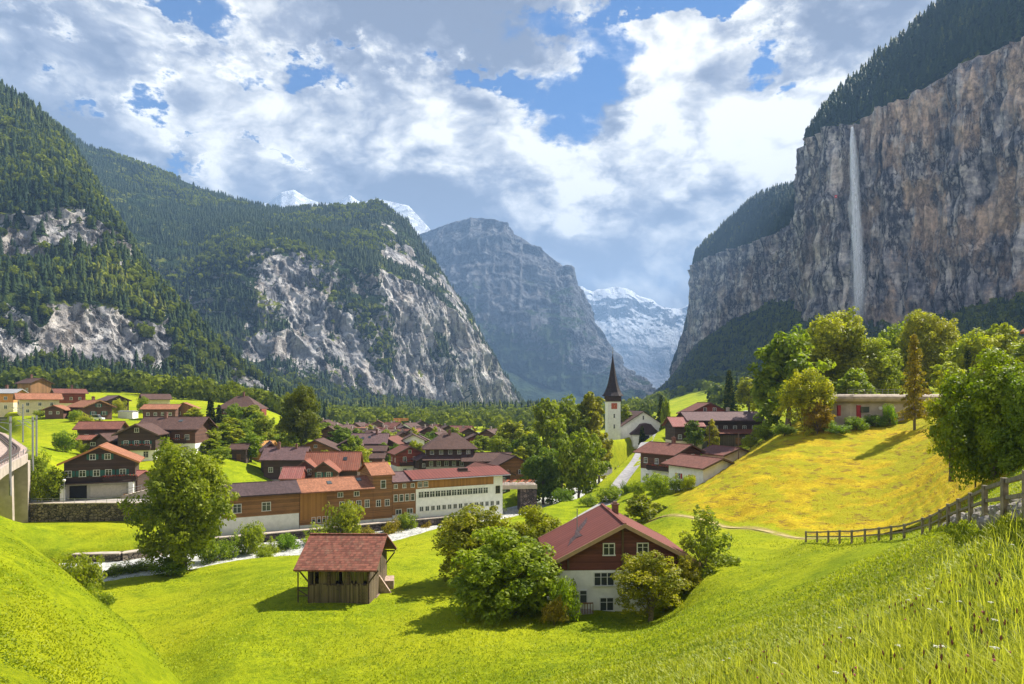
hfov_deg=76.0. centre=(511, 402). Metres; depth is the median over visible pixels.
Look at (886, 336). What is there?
broadleaf tree
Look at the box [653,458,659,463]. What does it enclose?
window
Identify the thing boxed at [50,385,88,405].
house
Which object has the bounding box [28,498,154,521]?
retaining wall
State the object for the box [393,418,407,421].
chalet
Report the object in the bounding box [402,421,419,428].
chalet
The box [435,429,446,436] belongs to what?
chalet
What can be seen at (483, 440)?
garden tree
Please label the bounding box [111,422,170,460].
chalet
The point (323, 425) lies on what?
garden tree
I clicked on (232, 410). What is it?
shrub
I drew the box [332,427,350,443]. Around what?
garden tree
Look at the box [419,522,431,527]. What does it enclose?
bush
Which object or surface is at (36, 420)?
catenary mast
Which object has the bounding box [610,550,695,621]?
broadleaf tree
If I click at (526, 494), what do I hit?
stone bridge
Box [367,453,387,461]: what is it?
garage
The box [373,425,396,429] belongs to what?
chalet
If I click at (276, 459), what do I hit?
house
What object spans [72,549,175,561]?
embankment wall
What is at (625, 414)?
broadleaf tree
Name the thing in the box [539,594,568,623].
bush
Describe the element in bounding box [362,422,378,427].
chalet
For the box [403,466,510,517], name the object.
factory
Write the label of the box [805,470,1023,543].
wooden fence
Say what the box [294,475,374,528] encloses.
workshop
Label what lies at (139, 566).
bush
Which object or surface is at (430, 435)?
garden tree
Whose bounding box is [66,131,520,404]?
mountain
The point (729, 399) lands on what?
spruce tree
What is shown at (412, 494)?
window
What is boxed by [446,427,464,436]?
garden tree
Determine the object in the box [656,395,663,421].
spruce tree
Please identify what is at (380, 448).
shed
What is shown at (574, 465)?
broadleaf tree
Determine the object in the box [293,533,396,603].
hay barn
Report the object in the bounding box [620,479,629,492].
bush
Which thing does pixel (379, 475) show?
workshop
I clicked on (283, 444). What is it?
shrub
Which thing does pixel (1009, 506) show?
stone
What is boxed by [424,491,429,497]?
window
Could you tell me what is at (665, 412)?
broadleaf tree
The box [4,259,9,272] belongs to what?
conifer tree
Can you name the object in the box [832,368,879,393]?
broadleaf tree
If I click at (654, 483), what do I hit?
bush
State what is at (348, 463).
house
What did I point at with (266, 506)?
window
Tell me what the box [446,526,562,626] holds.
broadleaf tree
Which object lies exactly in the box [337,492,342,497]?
window
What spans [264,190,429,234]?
mountain
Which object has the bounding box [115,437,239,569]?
broadleaf tree
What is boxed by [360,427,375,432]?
chalet
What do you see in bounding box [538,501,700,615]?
chalet
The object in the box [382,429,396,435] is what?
garden tree
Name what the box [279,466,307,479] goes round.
shed
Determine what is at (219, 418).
spruce tree
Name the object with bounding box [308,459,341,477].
house
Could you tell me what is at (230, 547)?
bush
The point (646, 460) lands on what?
window
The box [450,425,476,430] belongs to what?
house
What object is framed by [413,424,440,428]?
chalet
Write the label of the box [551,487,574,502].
bush
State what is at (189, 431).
chalet
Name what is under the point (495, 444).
garden tree
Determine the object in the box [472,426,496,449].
chalet
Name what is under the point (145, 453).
window
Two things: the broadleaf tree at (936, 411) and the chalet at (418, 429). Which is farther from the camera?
the chalet at (418, 429)
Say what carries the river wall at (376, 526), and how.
on the ground at (822, 467)
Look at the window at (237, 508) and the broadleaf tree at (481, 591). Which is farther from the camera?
the window at (237, 508)
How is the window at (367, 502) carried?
in the workshop at (316, 495)
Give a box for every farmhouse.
[676,402,725,413]
[676,407,764,447]
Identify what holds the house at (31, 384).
on the ground at (822, 467)
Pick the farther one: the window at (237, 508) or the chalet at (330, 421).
the chalet at (330, 421)
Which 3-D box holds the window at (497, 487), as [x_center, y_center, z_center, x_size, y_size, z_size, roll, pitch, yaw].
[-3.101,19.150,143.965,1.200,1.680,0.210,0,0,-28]
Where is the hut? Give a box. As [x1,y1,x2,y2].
[229,443,250,462]
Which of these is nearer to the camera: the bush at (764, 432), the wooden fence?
the wooden fence
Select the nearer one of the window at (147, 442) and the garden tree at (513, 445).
the window at (147, 442)
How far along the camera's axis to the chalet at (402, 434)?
254.50 m
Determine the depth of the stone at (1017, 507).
16.63 m
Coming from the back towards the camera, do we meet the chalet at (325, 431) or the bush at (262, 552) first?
the chalet at (325, 431)
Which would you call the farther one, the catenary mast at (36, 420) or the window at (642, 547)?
the catenary mast at (36, 420)
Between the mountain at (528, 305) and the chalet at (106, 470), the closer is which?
the chalet at (106, 470)
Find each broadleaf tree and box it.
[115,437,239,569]
[277,382,322,445]
[409,427,418,434]
[431,503,524,581]
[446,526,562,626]
[496,420,533,443]
[514,504,561,581]
[517,433,543,459]
[520,447,564,503]
[524,426,539,439]
[532,397,571,453]
[551,418,569,486]
[553,394,590,440]
[556,427,606,498]
[577,391,604,440]
[588,430,613,482]
[588,433,611,486]
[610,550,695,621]
[621,405,631,421]
[623,493,667,523]
[659,398,670,430]
[669,550,702,595]
[678,504,741,577]
[683,420,705,445]
[703,419,719,446]
[734,377,760,410]
[746,331,835,427]
[753,388,784,427]
[772,368,838,435]
[789,323,831,377]
[797,306,887,393]
[799,398,835,433]
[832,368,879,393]
[859,337,905,393]
[873,321,906,393]
[890,309,961,393]
[922,376,969,481]
[923,346,1023,482]
[929,361,966,388]
[939,327,1002,379]
[976,372,1023,474]
[982,322,1023,354]
[1003,341,1023,364]
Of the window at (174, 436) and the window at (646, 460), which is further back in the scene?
the window at (174, 436)
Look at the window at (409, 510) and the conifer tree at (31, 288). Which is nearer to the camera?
the window at (409, 510)
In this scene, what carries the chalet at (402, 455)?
on the ground at (822, 467)
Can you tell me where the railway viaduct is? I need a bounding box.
[0,433,29,522]
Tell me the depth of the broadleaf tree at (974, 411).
60.66 m
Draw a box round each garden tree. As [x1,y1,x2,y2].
[317,422,331,438]
[326,425,341,440]
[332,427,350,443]
[337,435,363,450]
[355,445,372,461]
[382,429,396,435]
[409,440,417,447]
[415,443,424,452]
[421,431,436,439]
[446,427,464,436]
[470,440,483,451]
[474,435,491,450]
[487,435,507,451]
[506,439,518,452]
[511,446,530,460]
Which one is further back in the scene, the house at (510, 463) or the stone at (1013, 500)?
the house at (510, 463)
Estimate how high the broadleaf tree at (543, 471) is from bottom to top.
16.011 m
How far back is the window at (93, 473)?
127.06 m
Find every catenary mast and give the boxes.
[0,416,11,495]
[11,404,23,441]
[16,416,33,470]
[23,415,37,455]
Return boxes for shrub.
[183,407,204,415]
[200,438,221,452]
[206,426,222,440]
[208,446,231,462]
[212,440,227,445]
[213,423,239,440]
[217,417,240,428]
[224,403,244,419]
[224,428,246,445]
[230,432,266,461]
[238,418,254,432]
[242,404,263,421]
[242,428,252,433]
[248,412,270,431]
[251,414,274,436]
[262,431,274,439]
[273,429,285,438]
[274,419,288,438]
[281,440,295,446]
[284,432,298,443]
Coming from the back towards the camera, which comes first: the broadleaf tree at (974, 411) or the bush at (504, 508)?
the bush at (504, 508)
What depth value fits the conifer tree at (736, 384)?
430.58 m
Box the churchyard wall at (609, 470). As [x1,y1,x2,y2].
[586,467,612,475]
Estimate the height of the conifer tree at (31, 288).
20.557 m
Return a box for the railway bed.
[0,432,26,466]
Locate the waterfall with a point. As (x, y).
(859, 282)
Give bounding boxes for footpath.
[645,509,967,538]
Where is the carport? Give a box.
[135,470,148,491]
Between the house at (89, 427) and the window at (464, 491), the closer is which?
the window at (464, 491)
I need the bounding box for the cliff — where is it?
[664,0,1023,389]
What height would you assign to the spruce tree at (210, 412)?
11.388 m
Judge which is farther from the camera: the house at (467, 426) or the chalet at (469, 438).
the house at (467, 426)
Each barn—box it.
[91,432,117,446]
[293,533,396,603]
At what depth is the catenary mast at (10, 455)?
91.89 m
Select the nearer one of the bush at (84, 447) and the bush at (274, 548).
the bush at (274, 548)
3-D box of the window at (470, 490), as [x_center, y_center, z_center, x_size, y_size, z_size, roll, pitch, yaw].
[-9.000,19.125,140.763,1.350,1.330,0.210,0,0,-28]
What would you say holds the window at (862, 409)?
in the concrete house at (855, 405)
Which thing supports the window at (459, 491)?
in the factory
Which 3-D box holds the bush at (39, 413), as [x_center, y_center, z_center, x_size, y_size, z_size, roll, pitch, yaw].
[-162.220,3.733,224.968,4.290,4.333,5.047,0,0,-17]
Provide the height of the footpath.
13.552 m
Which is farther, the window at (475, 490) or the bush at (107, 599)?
the window at (475, 490)
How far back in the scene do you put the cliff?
967.28 m
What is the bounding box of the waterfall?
[850,127,864,316]
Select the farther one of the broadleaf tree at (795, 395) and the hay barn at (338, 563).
the broadleaf tree at (795, 395)
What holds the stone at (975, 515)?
on the ground at (822, 467)
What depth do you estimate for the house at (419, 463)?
190.06 m
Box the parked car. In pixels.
[90,415,104,419]
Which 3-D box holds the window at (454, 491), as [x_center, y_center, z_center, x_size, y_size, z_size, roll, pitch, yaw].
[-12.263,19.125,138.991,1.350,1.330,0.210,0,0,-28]
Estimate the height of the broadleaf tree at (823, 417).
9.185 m
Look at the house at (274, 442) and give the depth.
184.62 m
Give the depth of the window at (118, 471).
128.94 m
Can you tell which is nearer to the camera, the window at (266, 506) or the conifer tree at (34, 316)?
the window at (266, 506)
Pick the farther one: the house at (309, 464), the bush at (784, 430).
the house at (309, 464)
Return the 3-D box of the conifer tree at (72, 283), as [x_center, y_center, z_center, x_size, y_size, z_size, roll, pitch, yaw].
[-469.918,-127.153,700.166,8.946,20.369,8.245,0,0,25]
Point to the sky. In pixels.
(611, 138)
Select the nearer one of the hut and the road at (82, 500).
the road at (82, 500)
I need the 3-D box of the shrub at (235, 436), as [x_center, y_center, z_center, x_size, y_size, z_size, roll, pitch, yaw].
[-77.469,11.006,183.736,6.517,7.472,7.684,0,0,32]
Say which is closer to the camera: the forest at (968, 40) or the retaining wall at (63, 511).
the retaining wall at (63, 511)
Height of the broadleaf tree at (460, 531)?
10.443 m
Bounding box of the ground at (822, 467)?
[0,375,1023,683]
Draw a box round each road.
[30,499,147,501]
[573,410,750,518]
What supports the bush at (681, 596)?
on the ground at (822, 467)
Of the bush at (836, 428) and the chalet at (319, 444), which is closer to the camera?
the bush at (836, 428)
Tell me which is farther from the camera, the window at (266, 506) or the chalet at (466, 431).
the chalet at (466, 431)
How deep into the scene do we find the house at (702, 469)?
133.31 m
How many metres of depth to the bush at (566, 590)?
57.20 m
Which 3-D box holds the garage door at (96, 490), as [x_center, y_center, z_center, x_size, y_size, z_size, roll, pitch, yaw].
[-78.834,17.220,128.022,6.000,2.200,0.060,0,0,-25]
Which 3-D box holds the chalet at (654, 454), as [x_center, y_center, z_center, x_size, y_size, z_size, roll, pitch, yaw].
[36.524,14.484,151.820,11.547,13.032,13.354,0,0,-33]
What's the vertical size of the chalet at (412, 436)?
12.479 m
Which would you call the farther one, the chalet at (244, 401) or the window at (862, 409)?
the chalet at (244, 401)
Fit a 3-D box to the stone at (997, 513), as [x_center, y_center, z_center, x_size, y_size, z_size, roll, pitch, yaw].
[14.935,3.532,19.895,0.618,0.546,0.549,0,0,-14]
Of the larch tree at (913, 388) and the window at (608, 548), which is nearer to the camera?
the window at (608, 548)
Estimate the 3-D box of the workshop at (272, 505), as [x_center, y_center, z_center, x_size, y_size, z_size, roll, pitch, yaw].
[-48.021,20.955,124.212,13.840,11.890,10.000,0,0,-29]
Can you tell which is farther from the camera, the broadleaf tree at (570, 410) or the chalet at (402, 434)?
the chalet at (402, 434)
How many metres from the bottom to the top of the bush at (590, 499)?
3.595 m
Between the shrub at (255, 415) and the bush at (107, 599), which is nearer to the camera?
the bush at (107, 599)
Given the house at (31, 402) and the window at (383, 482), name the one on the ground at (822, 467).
the house at (31, 402)
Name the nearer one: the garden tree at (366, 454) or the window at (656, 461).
the window at (656, 461)
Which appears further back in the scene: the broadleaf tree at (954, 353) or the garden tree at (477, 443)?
the garden tree at (477, 443)
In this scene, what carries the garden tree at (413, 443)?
on the ground at (822, 467)
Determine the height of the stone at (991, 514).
0.527 m
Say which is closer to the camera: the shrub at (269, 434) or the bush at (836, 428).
the bush at (836, 428)
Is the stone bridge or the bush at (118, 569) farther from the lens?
the stone bridge
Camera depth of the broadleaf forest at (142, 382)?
471.16 m
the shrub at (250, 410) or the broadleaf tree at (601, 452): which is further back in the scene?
the shrub at (250, 410)
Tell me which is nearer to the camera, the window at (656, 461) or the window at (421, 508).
the window at (421, 508)
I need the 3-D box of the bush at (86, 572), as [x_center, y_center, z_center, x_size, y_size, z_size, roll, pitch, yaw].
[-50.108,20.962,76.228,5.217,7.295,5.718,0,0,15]
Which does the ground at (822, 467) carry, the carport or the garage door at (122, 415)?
the carport
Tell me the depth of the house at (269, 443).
168.81 m
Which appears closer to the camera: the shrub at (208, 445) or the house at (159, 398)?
the shrub at (208, 445)
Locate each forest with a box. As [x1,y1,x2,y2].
[0,0,1023,408]
[0,265,1023,429]
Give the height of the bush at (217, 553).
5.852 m
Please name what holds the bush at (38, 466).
on the ground at (822, 467)
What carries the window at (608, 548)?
in the chalet at (591, 546)
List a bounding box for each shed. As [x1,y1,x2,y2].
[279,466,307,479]
[364,445,389,452]
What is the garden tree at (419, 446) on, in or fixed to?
on the ground at (822, 467)
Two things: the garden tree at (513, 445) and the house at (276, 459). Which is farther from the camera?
the garden tree at (513, 445)
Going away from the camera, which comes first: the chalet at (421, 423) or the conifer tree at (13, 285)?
the chalet at (421, 423)
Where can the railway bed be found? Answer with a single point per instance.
(3, 448)
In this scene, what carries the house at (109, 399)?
on the ground at (822, 467)
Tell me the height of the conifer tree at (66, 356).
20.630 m
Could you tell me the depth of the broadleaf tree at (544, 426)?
203.22 m
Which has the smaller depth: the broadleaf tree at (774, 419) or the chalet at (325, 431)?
the broadleaf tree at (774, 419)
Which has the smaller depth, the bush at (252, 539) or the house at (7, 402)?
the bush at (252, 539)
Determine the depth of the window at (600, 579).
61.28 m
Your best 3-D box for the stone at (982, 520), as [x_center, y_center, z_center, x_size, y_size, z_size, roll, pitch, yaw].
[16.380,4.185,22.541,0.567,0.626,0.746,0,0,-18]
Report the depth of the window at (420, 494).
135.52 m
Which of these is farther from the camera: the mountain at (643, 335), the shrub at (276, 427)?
the mountain at (643, 335)
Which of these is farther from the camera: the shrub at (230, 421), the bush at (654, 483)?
the shrub at (230, 421)
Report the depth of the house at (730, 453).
144.73 m
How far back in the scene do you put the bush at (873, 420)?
133.66 m
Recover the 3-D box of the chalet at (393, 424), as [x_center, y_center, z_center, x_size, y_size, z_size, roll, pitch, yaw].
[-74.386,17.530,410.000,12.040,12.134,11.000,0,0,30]
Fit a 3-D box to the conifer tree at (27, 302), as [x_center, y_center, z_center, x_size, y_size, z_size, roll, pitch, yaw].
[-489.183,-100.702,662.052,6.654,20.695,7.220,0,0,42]
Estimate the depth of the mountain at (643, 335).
9554.02 m
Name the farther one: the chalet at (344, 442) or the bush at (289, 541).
the chalet at (344, 442)
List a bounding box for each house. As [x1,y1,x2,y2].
[0,385,28,416]
[13,393,63,415]
[14,374,53,392]
[41,405,73,418]
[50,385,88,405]
[67,396,116,419]
[72,421,128,445]
[75,435,96,449]
[97,395,131,410]
[138,394,172,412]
[139,404,182,417]
[180,402,201,415]
[252,440,276,461]
[259,440,276,472]
[259,442,311,480]
[298,458,316,477]
[304,451,363,475]
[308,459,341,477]
[411,453,425,469]
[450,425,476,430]
[461,452,511,466]
[487,452,526,480]
[660,453,734,489]
[661,417,705,448]
[700,445,749,461]
[828,389,979,425]
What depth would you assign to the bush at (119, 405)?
243.04 m
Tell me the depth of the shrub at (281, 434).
227.43 m
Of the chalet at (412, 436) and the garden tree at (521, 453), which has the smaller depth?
the garden tree at (521, 453)
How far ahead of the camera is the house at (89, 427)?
175.24 m
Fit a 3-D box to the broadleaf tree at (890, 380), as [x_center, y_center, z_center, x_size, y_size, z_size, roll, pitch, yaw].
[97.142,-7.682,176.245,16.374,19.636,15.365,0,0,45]
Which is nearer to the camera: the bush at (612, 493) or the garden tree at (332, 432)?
the bush at (612, 493)
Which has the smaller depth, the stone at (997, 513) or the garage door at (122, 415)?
the stone at (997, 513)
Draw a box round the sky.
[0,0,936,308]
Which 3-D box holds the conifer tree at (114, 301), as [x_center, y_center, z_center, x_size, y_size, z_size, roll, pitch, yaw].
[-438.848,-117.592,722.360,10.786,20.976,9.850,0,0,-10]
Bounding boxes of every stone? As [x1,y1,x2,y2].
[971,512,980,521]
[976,515,991,529]
[989,508,993,519]
[993,503,999,513]
[993,510,999,523]
[1007,502,1015,513]
[1009,498,1019,502]
[1011,503,1021,511]
[1011,510,1021,520]
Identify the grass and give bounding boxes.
[565,480,1023,683]
[656,449,1020,537]
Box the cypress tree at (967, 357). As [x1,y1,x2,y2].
[963,344,972,374]
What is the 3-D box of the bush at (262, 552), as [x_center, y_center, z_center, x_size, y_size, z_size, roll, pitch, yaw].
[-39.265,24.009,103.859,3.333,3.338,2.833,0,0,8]
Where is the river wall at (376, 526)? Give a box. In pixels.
[209,514,479,542]
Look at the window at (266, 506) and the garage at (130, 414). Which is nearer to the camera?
the window at (266, 506)
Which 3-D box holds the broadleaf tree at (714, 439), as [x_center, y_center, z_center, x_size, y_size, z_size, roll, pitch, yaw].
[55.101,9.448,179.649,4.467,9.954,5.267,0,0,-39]
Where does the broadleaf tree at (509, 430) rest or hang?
on the ground at (822, 467)
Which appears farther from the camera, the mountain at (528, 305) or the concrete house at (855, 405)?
the mountain at (528, 305)
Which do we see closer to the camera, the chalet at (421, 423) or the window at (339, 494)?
the window at (339, 494)
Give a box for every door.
[90,484,125,496]
[120,413,126,417]
[236,454,240,460]
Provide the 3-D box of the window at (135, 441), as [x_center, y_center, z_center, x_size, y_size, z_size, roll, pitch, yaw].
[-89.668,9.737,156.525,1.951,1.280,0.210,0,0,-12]
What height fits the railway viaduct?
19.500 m
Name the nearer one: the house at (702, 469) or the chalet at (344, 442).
the house at (702, 469)
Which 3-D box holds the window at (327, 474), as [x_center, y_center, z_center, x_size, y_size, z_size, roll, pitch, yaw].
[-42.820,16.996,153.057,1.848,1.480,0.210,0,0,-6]
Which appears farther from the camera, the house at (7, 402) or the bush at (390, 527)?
the house at (7, 402)
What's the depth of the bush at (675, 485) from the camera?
132.32 m
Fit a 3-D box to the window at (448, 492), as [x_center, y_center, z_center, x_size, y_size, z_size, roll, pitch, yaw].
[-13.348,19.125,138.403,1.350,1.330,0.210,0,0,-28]
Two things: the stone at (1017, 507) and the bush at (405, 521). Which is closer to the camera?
the stone at (1017, 507)
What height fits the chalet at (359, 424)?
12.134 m
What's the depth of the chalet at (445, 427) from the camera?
325.73 m
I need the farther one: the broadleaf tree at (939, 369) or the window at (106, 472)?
the broadleaf tree at (939, 369)
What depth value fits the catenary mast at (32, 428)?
111.96 m
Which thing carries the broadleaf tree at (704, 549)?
on the ground at (822, 467)
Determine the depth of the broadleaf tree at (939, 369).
157.24 m
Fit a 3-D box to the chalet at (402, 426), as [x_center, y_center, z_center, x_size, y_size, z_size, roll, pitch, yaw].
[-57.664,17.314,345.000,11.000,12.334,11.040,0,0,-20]
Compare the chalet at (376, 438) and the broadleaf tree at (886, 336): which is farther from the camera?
the chalet at (376, 438)
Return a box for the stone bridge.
[503,480,536,509]
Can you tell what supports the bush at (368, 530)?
on the ground at (822, 467)
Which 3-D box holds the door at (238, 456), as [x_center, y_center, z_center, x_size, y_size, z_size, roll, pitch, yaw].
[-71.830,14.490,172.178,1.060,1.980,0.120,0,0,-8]
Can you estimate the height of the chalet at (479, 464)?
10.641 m
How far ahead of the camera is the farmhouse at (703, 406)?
202.15 m
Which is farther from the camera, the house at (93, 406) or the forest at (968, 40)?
the forest at (968, 40)
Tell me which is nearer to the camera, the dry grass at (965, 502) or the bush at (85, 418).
the dry grass at (965, 502)
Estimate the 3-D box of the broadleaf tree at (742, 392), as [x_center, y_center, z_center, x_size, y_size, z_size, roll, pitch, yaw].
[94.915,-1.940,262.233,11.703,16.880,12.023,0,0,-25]
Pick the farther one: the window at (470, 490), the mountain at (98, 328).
the mountain at (98, 328)
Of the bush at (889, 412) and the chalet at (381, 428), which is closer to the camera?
the bush at (889, 412)
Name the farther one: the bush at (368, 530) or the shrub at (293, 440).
the shrub at (293, 440)
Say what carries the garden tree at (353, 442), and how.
on the ground at (822, 467)
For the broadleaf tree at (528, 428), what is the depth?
248.08 m
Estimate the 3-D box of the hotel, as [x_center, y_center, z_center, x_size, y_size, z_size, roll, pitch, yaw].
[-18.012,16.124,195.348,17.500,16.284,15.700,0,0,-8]
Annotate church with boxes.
[602,352,660,448]
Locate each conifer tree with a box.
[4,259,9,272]
[5,317,15,335]
[10,272,16,291]
[21,322,30,341]
[24,353,29,368]
[25,294,31,311]
[28,283,33,301]
[30,304,37,321]
[34,350,40,365]
[63,349,68,361]
[69,274,76,292]
[71,356,77,371]
[110,287,118,304]
[318,398,322,419]
[322,404,327,419]
[734,377,742,403]
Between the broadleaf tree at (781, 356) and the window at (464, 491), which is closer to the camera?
the window at (464, 491)
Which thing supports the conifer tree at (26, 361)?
on the mountain at (98, 328)
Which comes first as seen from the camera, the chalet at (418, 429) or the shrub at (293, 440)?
the shrub at (293, 440)
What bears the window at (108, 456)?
in the chalet at (106, 470)
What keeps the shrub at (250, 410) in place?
on the ground at (822, 467)
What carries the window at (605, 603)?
in the chalet at (591, 546)
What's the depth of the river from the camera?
109.69 m
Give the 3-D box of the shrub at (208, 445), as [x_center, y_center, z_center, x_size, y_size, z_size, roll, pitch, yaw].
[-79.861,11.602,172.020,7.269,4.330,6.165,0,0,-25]
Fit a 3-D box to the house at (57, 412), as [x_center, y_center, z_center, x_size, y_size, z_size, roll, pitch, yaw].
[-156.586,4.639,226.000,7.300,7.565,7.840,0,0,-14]
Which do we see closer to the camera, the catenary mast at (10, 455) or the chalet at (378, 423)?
the catenary mast at (10, 455)
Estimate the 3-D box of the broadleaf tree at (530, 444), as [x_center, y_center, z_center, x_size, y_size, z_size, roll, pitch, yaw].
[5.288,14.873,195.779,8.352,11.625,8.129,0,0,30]
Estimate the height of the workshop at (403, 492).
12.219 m
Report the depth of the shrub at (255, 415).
231.26 m
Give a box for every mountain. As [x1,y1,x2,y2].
[0,92,270,391]
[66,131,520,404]
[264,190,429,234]
[419,217,656,403]
[580,286,687,388]
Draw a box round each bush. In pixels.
[30,446,55,480]
[30,466,67,501]
[32,407,44,417]
[51,430,78,452]
[56,551,107,595]
[68,409,81,421]
[76,412,93,420]
[76,440,89,452]
[87,583,116,606]
[101,558,138,577]
[112,398,127,414]
[124,558,150,573]
[136,396,148,412]
[148,557,186,576]
[198,538,228,564]
[218,529,242,560]
[234,520,266,554]
[253,543,275,557]
[258,536,285,552]
[275,532,300,549]
[300,521,339,542]
[322,499,365,532]
[355,525,378,532]
[381,515,404,533]
[398,512,417,529]
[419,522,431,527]
[503,497,506,511]
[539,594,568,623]
[548,575,582,621]
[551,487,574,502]
[577,493,599,506]
[595,486,622,501]
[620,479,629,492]
[628,480,645,495]
[642,472,670,498]
[668,473,687,491]
[669,591,686,603]
[679,474,696,491]
[740,430,760,448]
[752,423,778,440]
[769,422,797,435]
[823,420,852,433]
[844,416,869,430]
[863,414,886,426]
[882,403,898,424]
[947,437,989,490]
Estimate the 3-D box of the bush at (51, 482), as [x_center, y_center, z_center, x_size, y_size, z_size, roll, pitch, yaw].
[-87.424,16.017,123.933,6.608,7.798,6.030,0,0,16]
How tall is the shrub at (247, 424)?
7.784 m
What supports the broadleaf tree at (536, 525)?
on the ground at (822, 467)
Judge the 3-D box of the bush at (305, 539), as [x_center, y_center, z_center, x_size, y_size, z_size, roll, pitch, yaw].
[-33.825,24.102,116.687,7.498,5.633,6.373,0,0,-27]
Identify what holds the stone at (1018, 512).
on the ground at (822, 467)
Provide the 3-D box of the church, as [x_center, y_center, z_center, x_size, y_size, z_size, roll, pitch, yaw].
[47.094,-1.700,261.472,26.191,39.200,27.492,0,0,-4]
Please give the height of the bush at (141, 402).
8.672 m
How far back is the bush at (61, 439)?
157.13 m
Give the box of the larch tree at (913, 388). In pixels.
[894,333,930,429]
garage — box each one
[117,410,138,418]
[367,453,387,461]
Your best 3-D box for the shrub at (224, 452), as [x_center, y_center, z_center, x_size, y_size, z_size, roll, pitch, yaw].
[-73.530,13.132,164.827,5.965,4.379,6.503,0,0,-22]
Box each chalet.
[57,442,144,500]
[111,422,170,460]
[139,412,217,453]
[215,392,268,418]
[299,437,341,451]
[320,423,352,442]
[322,418,335,425]
[336,439,363,446]
[351,429,389,446]
[353,421,366,426]
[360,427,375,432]
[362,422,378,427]
[372,419,382,425]
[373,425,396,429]
[383,427,409,430]
[384,421,400,426]
[386,444,424,470]
[387,435,405,446]
[390,429,407,437]
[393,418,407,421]
[397,423,409,428]
[401,431,426,444]
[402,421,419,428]
[407,426,422,435]
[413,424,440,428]
[416,419,429,425]
[419,424,446,434]
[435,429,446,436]
[441,423,450,430]
[457,425,478,437]
[464,433,475,441]
[466,461,515,493]
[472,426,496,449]
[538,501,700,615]
[633,437,705,481]
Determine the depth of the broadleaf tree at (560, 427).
184.11 m
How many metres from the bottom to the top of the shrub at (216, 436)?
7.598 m
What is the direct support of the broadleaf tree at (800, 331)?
on the ground at (822, 467)
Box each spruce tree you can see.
[206,397,217,422]
[215,405,222,423]
[638,426,645,446]
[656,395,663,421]
[723,370,737,410]
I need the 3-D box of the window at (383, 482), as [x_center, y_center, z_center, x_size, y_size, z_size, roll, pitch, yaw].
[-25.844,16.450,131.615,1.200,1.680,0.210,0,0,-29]
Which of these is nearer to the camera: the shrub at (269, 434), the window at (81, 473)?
the window at (81, 473)
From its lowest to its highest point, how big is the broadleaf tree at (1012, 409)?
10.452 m
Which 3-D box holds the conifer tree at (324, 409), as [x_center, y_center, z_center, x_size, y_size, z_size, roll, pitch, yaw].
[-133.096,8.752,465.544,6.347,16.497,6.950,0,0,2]
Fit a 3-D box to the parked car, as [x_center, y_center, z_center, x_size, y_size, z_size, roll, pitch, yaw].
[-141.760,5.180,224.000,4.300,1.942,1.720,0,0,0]
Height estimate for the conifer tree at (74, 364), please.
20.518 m
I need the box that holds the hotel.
[422,429,477,468]
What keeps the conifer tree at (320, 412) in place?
on the ground at (822, 467)
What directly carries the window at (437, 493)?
in the factory
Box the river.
[58,479,602,581]
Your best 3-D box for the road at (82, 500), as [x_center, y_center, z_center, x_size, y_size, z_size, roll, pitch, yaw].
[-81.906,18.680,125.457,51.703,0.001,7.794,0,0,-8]
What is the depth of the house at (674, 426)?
188.52 m
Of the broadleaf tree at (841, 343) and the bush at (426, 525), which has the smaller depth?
the bush at (426, 525)
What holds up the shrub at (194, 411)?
on the ground at (822, 467)
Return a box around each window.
[61,471,74,477]
[76,470,88,476]
[87,454,97,459]
[90,470,101,476]
[102,453,112,459]
[102,469,114,475]
[116,469,128,474]
[132,440,140,445]
[143,440,151,445]
[143,451,148,457]
[173,435,181,439]
[183,434,190,439]
[233,504,241,513]
[261,502,270,511]
[315,472,322,477]
[325,472,332,476]
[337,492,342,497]
[365,499,369,507]
[376,500,380,506]
[380,480,385,488]
[385,499,389,505]
[395,509,401,514]
[399,494,403,501]
[407,508,412,513]
[410,493,414,500]
[418,491,423,497]
[419,506,423,511]
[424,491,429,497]
[435,490,440,496]
[446,490,451,495]
[451,489,456,495]
[457,489,461,494]
[462,488,467,494]
[467,488,472,494]
[473,488,477,493]
[495,486,499,493]
[578,590,587,602]
[593,572,615,586]
[599,597,614,611]
[602,543,615,555]
[637,543,648,555]
[643,457,648,462]
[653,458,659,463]
[860,407,868,412]
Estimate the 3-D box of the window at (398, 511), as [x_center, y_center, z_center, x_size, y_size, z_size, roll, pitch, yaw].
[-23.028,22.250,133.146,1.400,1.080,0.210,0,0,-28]
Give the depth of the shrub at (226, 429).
187.98 m
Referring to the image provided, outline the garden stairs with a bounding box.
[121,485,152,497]
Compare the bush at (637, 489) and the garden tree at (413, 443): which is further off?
the garden tree at (413, 443)
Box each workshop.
[219,479,300,534]
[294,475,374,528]
[357,461,394,521]
[392,471,417,519]
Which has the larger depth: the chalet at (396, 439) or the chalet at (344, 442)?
the chalet at (396, 439)

